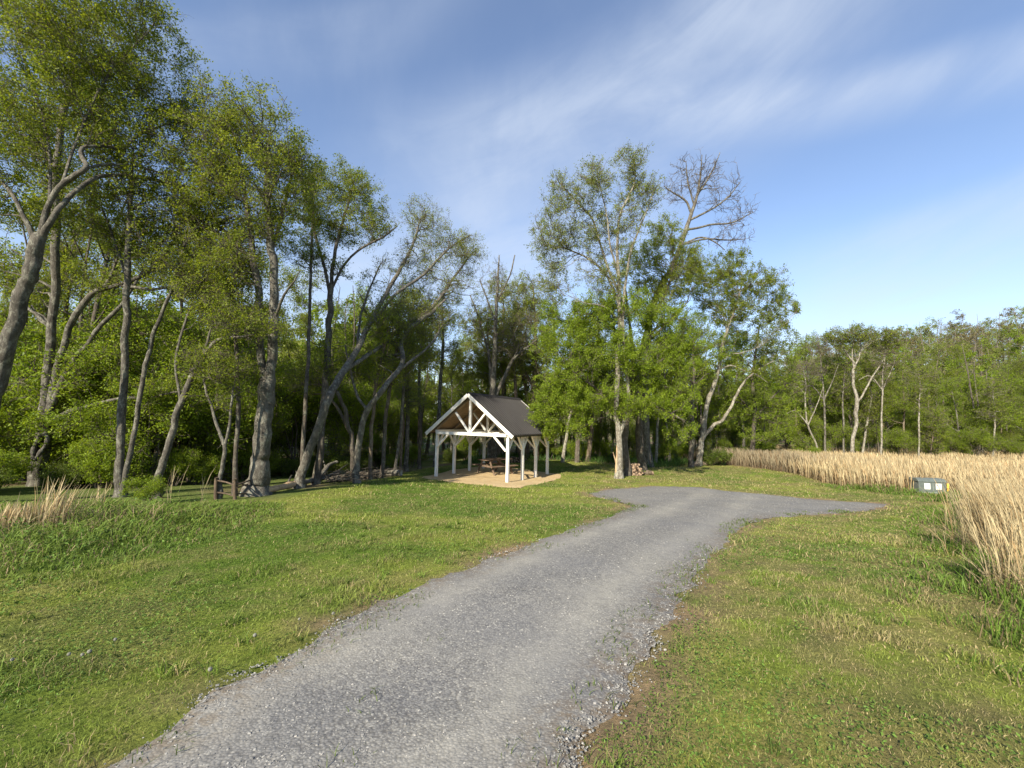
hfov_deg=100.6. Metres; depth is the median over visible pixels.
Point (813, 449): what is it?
bush
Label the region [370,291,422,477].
thin tree
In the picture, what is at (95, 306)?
woodland tree
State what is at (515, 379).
wood edge tree
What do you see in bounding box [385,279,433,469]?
thin tree
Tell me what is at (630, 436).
undergrowth tree
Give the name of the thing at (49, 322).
hollow tree
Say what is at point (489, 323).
wood edge tree
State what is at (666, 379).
woodland tree
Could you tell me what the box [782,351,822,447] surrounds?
pale trunk tree
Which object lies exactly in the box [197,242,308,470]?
woodland tree
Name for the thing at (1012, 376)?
woodland tree
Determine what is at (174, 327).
undergrowth tree
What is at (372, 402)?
crooked tree
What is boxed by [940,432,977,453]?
undergrowth tree
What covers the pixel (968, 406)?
woodland tree
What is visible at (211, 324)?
slanting tree
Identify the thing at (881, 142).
sky
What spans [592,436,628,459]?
bush
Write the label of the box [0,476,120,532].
dry grass clump
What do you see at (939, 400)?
woodland tree
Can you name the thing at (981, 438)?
undergrowth tree
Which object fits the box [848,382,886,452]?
pale trunk tree
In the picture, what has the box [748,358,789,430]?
woodland tree
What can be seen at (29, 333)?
undergrowth tree
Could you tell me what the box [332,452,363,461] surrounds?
bush
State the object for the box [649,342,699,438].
woodland tree
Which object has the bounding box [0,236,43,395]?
woodland tree
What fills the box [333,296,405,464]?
woodland tree
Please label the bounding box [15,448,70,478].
bush
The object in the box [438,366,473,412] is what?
woodland tree
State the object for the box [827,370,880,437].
woodland tree
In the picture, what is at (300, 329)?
woodland tree
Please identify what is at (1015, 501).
dry grass clump
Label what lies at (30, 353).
undergrowth tree
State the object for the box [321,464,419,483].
brush pile
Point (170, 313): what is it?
woodland tree
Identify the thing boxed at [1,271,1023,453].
woods
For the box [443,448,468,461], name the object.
bush
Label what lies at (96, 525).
long grass
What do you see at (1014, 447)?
undergrowth tree
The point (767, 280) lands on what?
pale forked tree
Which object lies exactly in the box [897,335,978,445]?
woodland tree
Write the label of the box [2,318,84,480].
undergrowth tree
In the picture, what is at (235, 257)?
slender tree
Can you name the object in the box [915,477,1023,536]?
dry grass clump
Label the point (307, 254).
tree
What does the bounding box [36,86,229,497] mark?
twin trunk tree
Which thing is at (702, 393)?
woodland tree
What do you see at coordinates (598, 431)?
undergrowth tree
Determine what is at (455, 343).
thin tree
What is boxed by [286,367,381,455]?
undergrowth tree
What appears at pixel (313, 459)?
bush
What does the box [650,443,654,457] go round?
bush
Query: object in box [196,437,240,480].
bush
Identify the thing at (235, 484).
rail fence
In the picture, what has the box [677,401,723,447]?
undergrowth tree
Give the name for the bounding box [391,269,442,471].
thin tree
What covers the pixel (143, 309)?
woodland tree
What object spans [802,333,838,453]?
pale trunk tree
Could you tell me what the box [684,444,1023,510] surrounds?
meadow grass
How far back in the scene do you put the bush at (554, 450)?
31.06 m
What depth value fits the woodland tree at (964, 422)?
41.09 m
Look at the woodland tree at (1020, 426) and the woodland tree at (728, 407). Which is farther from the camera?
the woodland tree at (1020, 426)
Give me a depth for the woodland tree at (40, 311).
30.16 m
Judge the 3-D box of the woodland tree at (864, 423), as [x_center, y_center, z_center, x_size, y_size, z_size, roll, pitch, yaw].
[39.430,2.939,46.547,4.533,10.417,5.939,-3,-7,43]
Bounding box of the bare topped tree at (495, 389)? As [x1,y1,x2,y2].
[461,255,548,462]
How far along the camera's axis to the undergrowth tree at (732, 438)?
38.54 m
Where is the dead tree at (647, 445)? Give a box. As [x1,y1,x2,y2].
[641,149,760,466]
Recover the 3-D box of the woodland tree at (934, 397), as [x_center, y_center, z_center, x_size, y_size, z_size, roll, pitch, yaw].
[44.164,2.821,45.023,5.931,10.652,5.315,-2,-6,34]
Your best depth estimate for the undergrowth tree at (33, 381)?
14.17 m
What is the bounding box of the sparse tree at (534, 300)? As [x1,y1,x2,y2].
[460,268,566,459]
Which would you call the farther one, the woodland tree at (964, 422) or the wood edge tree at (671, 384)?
the woodland tree at (964, 422)
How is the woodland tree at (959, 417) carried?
on the ground at (22, 491)
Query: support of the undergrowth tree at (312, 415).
on the ground at (22, 491)
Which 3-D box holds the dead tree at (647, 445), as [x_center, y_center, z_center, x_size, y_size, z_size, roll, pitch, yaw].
[11.748,-4.574,26.128,7.048,19.911,3.316,1,-5,0]
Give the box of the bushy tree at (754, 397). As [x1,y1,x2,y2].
[694,323,818,452]
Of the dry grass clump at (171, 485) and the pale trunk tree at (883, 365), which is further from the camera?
the pale trunk tree at (883, 365)
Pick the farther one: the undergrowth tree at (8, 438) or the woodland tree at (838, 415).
the woodland tree at (838, 415)
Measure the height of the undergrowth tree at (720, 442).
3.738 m
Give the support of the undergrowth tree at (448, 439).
on the ground at (22, 491)
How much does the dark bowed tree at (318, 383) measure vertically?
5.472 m
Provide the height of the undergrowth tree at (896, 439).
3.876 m
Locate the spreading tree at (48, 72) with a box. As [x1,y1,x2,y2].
[0,0,260,408]
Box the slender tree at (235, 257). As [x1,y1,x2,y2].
[172,215,289,495]
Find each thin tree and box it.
[352,300,413,478]
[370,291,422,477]
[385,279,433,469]
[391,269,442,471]
[391,323,436,468]
[405,298,445,468]
[422,286,470,466]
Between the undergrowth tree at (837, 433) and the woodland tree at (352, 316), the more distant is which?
the undergrowth tree at (837, 433)
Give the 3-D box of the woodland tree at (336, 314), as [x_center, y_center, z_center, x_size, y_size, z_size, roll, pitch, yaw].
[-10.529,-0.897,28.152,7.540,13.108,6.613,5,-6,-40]
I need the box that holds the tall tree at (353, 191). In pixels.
[288,153,401,484]
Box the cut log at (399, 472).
[384,469,402,475]
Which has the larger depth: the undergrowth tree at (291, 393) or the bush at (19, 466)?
the undergrowth tree at (291, 393)
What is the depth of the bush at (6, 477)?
11.57 m
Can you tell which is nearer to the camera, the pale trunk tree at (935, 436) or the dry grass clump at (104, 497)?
the dry grass clump at (104, 497)
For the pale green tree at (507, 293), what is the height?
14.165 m
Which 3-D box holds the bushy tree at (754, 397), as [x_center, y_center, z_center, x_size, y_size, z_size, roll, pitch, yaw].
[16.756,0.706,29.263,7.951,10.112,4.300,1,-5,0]
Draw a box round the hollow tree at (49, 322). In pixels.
[0,0,245,486]
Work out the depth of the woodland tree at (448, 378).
28.35 m
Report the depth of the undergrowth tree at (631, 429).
35.85 m
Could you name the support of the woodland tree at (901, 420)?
on the ground at (22, 491)
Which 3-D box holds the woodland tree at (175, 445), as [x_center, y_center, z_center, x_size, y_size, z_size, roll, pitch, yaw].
[-13.563,-2.273,18.375,6.940,13.034,5.544,0,-5,9]
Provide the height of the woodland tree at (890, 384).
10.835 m
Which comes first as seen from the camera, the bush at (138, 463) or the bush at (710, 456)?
the bush at (138, 463)
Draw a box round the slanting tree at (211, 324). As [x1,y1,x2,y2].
[145,247,290,498]
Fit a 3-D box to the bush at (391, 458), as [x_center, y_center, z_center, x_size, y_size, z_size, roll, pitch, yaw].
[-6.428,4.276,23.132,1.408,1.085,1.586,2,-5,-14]
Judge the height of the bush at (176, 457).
1.549 m
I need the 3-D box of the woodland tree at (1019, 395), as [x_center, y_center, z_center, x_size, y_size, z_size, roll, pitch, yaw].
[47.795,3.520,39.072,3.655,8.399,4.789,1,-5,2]
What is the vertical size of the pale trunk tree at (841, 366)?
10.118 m
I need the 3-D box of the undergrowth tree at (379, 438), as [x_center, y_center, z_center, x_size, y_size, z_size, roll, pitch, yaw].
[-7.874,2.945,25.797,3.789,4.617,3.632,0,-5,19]
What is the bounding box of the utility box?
[909,477,948,493]
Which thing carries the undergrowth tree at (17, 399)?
on the ground at (22, 491)
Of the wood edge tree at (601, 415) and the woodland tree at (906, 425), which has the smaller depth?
the wood edge tree at (601, 415)
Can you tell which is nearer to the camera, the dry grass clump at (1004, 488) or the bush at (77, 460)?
the dry grass clump at (1004, 488)
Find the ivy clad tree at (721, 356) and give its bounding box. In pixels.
[672,306,735,466]
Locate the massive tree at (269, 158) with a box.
[154,51,328,496]
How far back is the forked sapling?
11.53 m
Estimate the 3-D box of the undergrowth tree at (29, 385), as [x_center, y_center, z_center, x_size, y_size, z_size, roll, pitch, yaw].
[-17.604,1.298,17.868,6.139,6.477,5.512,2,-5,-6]
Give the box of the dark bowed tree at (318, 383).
[281,348,359,476]
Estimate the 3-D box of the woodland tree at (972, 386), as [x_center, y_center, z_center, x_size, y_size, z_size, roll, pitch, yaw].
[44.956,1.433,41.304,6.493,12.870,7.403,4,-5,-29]
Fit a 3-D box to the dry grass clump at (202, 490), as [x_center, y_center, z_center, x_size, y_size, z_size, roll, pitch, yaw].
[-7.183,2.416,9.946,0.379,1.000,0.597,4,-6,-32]
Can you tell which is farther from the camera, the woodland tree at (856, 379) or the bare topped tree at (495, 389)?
the woodland tree at (856, 379)
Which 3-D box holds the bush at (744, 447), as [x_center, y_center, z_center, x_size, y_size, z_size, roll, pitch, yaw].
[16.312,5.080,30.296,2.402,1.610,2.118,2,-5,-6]
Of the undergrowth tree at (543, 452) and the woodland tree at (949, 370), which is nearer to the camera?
the undergrowth tree at (543, 452)
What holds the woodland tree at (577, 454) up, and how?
on the ground at (22, 491)
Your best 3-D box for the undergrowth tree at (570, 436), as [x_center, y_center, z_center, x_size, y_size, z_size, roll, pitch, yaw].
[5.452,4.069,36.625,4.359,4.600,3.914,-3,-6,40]
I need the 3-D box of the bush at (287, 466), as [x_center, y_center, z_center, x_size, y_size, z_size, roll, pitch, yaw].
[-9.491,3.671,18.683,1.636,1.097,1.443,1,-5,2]
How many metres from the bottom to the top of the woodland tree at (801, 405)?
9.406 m
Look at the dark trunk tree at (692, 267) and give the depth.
24.67 m
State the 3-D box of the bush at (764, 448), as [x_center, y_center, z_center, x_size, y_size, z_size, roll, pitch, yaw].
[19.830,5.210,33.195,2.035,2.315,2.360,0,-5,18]
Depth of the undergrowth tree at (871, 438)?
39.32 m
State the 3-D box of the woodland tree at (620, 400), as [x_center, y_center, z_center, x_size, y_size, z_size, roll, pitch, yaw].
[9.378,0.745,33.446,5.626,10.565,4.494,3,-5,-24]
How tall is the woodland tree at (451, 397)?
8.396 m
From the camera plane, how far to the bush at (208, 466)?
14.86 m
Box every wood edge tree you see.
[463,309,509,457]
[470,307,518,457]
[477,303,528,457]
[497,295,541,458]
[506,325,545,458]
[559,300,600,462]
[571,323,615,461]
[588,331,624,458]
[649,326,689,462]
[653,324,703,460]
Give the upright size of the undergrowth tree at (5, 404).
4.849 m
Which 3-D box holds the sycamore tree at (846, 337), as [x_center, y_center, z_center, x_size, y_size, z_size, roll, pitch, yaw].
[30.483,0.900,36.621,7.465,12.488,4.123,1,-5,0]
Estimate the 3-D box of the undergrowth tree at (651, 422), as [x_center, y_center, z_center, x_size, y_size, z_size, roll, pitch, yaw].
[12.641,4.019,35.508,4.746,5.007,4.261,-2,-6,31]
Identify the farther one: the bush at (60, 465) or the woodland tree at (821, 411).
the woodland tree at (821, 411)
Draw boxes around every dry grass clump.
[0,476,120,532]
[0,500,50,531]
[26,484,101,527]
[88,482,111,505]
[146,464,188,501]
[199,471,212,506]
[907,477,1022,522]
[911,475,1021,555]
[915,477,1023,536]
[916,480,1023,561]
[945,500,1023,596]
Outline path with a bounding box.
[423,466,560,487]
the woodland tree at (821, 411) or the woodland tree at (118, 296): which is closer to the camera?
the woodland tree at (118, 296)
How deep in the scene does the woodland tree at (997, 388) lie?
47.64 m
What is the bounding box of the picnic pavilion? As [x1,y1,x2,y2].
[425,392,558,481]
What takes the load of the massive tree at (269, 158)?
on the ground at (22, 491)
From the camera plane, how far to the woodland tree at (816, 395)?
39.68 m
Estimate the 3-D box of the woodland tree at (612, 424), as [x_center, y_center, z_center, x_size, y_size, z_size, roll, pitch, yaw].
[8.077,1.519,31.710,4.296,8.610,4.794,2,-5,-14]
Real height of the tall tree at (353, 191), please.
14.638 m
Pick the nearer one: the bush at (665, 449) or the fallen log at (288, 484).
the fallen log at (288, 484)
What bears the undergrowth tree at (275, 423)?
on the ground at (22, 491)
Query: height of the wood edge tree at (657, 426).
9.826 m
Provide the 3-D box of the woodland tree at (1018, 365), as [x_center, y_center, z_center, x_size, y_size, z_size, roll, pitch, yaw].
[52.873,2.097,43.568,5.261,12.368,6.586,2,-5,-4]
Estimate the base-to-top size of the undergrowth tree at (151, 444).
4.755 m
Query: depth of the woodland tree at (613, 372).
34.03 m
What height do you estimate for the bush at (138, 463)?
1.981 m
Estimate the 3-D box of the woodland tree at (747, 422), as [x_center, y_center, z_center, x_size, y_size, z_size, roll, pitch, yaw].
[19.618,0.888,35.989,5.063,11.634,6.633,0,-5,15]
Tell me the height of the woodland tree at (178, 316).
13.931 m
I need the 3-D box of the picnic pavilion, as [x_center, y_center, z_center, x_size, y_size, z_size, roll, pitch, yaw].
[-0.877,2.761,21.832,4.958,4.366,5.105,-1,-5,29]
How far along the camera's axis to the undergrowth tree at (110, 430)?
13.34 m
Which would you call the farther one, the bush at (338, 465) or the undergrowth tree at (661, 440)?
the undergrowth tree at (661, 440)
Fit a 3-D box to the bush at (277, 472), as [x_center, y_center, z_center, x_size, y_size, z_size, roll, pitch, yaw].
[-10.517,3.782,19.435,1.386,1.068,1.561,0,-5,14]
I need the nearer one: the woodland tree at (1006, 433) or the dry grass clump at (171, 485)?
the dry grass clump at (171, 485)
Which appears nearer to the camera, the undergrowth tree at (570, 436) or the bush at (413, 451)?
the bush at (413, 451)
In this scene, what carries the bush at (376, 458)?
on the ground at (22, 491)
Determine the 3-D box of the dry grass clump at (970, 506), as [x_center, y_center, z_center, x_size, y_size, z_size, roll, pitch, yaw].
[7.565,2.153,6.940,1.644,1.407,1.548,1,-5,0]
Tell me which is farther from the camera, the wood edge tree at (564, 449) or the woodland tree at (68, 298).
the wood edge tree at (564, 449)
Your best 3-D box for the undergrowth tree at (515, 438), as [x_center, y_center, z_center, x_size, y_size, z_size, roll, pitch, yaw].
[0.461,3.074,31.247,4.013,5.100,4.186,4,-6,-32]
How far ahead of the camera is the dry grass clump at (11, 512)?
7.13 m
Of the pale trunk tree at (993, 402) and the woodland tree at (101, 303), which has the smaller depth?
the woodland tree at (101, 303)
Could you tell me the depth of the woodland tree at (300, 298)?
32.06 m
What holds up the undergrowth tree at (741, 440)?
on the ground at (22, 491)
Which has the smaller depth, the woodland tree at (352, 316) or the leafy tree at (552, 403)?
the leafy tree at (552, 403)
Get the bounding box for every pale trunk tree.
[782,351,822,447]
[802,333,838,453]
[825,353,862,452]
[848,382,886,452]
[859,344,908,454]
[898,363,941,457]
[917,403,955,453]
[971,376,1016,455]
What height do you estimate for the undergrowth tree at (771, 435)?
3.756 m
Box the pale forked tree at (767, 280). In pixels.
[677,242,802,465]
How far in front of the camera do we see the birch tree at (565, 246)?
21.00 m
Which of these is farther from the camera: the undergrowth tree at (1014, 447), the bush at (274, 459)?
the undergrowth tree at (1014, 447)
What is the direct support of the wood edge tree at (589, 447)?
on the ground at (22, 491)
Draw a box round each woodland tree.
[0,94,182,345]
[0,172,176,458]
[0,190,146,462]
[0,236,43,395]
[3,286,80,453]
[30,282,86,322]
[61,274,163,354]
[69,287,162,354]
[84,298,178,476]
[122,208,278,476]
[139,286,202,457]
[142,284,211,384]
[153,338,257,440]
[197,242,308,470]
[245,344,298,384]
[266,316,338,454]
[283,265,363,455]
[311,281,417,427]
[330,305,373,453]
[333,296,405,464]
[375,387,398,456]
[387,367,436,459]
[401,306,466,463]
[428,346,473,457]
[438,329,484,452]
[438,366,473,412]
[462,311,528,428]
[506,353,538,454]
[511,351,544,399]
[522,288,614,462]
[527,351,569,455]
[536,357,581,455]
[590,320,635,449]
[595,370,641,435]
[607,333,658,450]
[640,340,687,453]
[649,330,676,439]
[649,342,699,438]
[653,331,700,462]
[669,318,730,445]
[686,330,757,448]
[688,373,746,439]
[713,357,750,420]
[714,377,749,432]
[716,329,777,446]
[739,358,784,429]
[745,385,782,439]
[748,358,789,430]
[761,381,812,448]
[768,363,827,447]
[771,344,829,445]
[783,329,853,440]
[801,353,844,434]
[811,324,882,451]
[814,368,860,447]
[816,405,853,449]
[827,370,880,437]
[849,349,907,452]
[853,360,925,448]
[853,367,894,447]
[872,370,937,454]
[884,391,925,448]
[885,388,922,444]
[891,359,945,449]
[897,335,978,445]
[897,360,967,434]
[897,383,955,442]
[923,376,993,451]
[931,335,1023,452]
[941,386,992,444]
[942,388,998,432]
[946,377,992,449]
[959,369,1018,449]
[971,369,1023,450]
[978,398,1023,451]
[987,354,1023,416]
[996,369,1023,449]
[997,378,1023,430]
[998,348,1023,408]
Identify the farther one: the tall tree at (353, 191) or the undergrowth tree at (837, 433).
the undergrowth tree at (837, 433)
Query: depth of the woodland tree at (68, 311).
32.60 m
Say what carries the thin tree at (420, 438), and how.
on the ground at (22, 491)
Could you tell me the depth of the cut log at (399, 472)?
19.90 m
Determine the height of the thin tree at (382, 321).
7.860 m
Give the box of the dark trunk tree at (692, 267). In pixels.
[608,209,716,470]
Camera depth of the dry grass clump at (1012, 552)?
4.78 m
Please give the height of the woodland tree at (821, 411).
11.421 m
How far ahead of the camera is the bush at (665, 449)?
29.39 m
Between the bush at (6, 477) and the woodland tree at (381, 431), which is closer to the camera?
the bush at (6, 477)
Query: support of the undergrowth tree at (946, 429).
on the ground at (22, 491)
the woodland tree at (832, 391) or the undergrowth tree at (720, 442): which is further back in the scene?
the woodland tree at (832, 391)
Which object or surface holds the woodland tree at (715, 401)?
on the ground at (22, 491)
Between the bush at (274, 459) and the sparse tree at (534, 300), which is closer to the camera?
the bush at (274, 459)
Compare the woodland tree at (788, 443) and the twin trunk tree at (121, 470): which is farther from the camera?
the woodland tree at (788, 443)
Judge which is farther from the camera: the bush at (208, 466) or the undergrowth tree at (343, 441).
the undergrowth tree at (343, 441)
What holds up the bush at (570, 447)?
on the ground at (22, 491)
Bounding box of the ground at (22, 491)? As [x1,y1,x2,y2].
[0,363,1023,767]
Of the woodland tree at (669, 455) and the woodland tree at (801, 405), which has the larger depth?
the woodland tree at (801, 405)
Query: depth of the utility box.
17.56 m
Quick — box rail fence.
[214,477,249,499]
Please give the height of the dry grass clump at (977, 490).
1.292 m
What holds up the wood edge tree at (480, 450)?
on the ground at (22, 491)
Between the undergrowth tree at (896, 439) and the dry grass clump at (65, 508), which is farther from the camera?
the undergrowth tree at (896, 439)
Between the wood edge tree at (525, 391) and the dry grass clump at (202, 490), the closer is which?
the dry grass clump at (202, 490)
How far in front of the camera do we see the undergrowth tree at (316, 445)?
26.48 m
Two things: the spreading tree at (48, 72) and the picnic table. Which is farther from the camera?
the picnic table
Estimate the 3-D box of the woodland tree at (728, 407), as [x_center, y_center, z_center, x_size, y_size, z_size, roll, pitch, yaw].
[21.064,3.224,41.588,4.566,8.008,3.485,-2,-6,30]
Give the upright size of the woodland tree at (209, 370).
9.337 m
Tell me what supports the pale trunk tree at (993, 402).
on the ground at (22, 491)
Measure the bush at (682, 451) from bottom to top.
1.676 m
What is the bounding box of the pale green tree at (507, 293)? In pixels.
[444,270,545,456]
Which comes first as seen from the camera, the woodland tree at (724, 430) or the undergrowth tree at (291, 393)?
the undergrowth tree at (291, 393)
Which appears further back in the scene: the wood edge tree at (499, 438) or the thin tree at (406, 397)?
the wood edge tree at (499, 438)
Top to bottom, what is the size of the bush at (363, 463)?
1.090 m
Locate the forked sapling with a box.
[165,334,260,498]
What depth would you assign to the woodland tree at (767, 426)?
44.73 m
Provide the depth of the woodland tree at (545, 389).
31.19 m
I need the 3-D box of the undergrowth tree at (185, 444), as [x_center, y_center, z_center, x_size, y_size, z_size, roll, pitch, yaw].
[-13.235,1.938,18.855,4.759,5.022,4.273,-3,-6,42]
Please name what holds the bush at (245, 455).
on the ground at (22, 491)
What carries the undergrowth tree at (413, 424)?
on the ground at (22, 491)
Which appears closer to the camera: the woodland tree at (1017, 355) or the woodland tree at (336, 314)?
the woodland tree at (336, 314)
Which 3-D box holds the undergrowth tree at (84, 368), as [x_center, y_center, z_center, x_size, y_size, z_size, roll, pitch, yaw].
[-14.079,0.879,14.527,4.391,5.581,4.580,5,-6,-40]
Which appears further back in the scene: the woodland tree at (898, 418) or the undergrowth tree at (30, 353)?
the woodland tree at (898, 418)
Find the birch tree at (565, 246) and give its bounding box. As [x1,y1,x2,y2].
[525,139,669,478]
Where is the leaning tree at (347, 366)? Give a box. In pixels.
[293,193,487,488]
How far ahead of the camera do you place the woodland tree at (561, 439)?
33.67 m
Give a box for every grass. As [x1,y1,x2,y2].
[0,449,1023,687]
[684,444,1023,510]
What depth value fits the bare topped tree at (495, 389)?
26.90 m
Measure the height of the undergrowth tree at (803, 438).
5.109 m
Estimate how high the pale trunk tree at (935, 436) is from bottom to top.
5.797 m
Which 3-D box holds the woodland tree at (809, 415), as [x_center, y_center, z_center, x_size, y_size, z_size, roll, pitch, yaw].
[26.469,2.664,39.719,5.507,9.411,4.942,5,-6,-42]
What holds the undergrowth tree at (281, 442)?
on the ground at (22, 491)
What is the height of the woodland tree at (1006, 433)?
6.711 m
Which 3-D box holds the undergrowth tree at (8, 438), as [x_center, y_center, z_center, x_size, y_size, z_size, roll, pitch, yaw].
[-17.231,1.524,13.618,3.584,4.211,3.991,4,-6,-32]
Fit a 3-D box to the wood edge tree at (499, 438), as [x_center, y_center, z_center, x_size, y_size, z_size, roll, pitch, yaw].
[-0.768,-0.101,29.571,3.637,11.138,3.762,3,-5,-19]
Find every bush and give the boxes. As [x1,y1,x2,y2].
[0,446,55,488]
[0,464,23,487]
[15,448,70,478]
[33,462,90,488]
[39,453,113,487]
[58,438,113,487]
[88,437,156,487]
[117,474,169,503]
[152,445,203,485]
[167,452,221,484]
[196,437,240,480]
[221,440,251,479]
[269,452,281,472]
[270,458,290,475]
[276,456,314,475]
[296,453,331,471]
[322,454,349,474]
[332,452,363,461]
[343,456,373,471]
[361,447,390,468]
[385,453,403,467]
[399,443,422,467]
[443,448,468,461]
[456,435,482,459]
[539,440,562,457]
[563,440,596,459]
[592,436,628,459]
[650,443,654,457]
[658,438,678,458]
[675,440,689,458]
[702,448,733,465]
[721,445,748,458]
[756,438,782,451]
[789,445,823,454]
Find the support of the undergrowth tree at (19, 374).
on the ground at (22, 491)
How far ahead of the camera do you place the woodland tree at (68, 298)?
19.41 m
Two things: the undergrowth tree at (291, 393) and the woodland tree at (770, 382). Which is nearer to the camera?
the undergrowth tree at (291, 393)
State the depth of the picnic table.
22.38 m
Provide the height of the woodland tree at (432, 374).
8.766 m
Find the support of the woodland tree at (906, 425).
on the ground at (22, 491)
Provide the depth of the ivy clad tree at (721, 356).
26.48 m
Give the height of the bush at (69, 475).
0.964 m
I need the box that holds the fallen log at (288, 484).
[269,460,349,491]
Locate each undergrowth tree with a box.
[0,310,147,448]
[0,387,39,483]
[1,386,17,437]
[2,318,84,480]
[3,331,179,484]
[3,361,52,453]
[4,312,201,481]
[7,364,135,477]
[8,320,82,449]
[10,345,153,480]
[41,362,219,487]
[75,292,283,481]
[105,387,160,477]
[153,434,210,474]
[161,378,234,478]
[182,377,296,481]
[184,346,318,477]
[244,390,299,454]
[247,354,358,474]
[271,379,342,455]
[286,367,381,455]
[289,418,340,459]
[316,380,389,458]
[352,396,405,465]
[390,397,434,444]
[391,401,436,459]
[428,415,460,449]
[507,394,541,456]
[540,424,565,455]
[558,415,590,443]
[574,408,613,457]
[607,419,650,457]
[613,404,650,453]
[649,409,689,454]
[650,422,682,458]
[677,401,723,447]
[697,415,738,450]
[720,412,760,448]
[735,426,763,448]
[758,425,784,445]
[776,411,828,450]
[801,416,852,452]
[837,421,885,454]
[882,426,924,455]
[907,420,954,454]
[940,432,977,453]
[953,422,1006,455]
[990,432,1023,456]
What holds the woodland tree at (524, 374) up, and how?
on the ground at (22, 491)
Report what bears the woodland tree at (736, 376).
on the ground at (22, 491)
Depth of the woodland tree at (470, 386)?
29.89 m
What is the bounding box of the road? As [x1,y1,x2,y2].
[107,486,885,767]
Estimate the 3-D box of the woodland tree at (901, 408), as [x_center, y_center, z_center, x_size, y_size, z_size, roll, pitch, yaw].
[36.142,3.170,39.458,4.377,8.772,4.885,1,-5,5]
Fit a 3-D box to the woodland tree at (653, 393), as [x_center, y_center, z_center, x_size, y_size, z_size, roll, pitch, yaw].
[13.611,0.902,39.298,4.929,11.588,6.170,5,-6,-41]
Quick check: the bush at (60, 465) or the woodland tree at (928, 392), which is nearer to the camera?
the bush at (60, 465)
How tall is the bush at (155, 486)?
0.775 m
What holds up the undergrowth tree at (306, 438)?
on the ground at (22, 491)
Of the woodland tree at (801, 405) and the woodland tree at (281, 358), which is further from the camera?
the woodland tree at (801, 405)
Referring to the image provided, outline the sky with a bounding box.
[0,0,1023,418]
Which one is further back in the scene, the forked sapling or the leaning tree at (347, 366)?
the leaning tree at (347, 366)
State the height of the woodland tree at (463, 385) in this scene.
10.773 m
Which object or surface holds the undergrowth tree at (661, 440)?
on the ground at (22, 491)
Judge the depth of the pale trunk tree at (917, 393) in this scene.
37.44 m
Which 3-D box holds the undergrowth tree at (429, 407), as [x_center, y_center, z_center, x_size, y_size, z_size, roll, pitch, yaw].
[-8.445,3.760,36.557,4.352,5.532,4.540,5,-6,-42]
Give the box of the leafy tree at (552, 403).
[524,283,714,475]
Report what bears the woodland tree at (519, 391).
on the ground at (22, 491)
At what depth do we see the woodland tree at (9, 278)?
17.80 m
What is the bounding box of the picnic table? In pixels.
[472,457,517,475]
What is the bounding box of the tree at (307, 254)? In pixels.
[275,173,337,463]
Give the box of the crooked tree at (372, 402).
[331,298,466,483]
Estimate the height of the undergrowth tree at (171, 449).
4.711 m
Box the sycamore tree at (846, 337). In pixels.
[811,320,911,453]

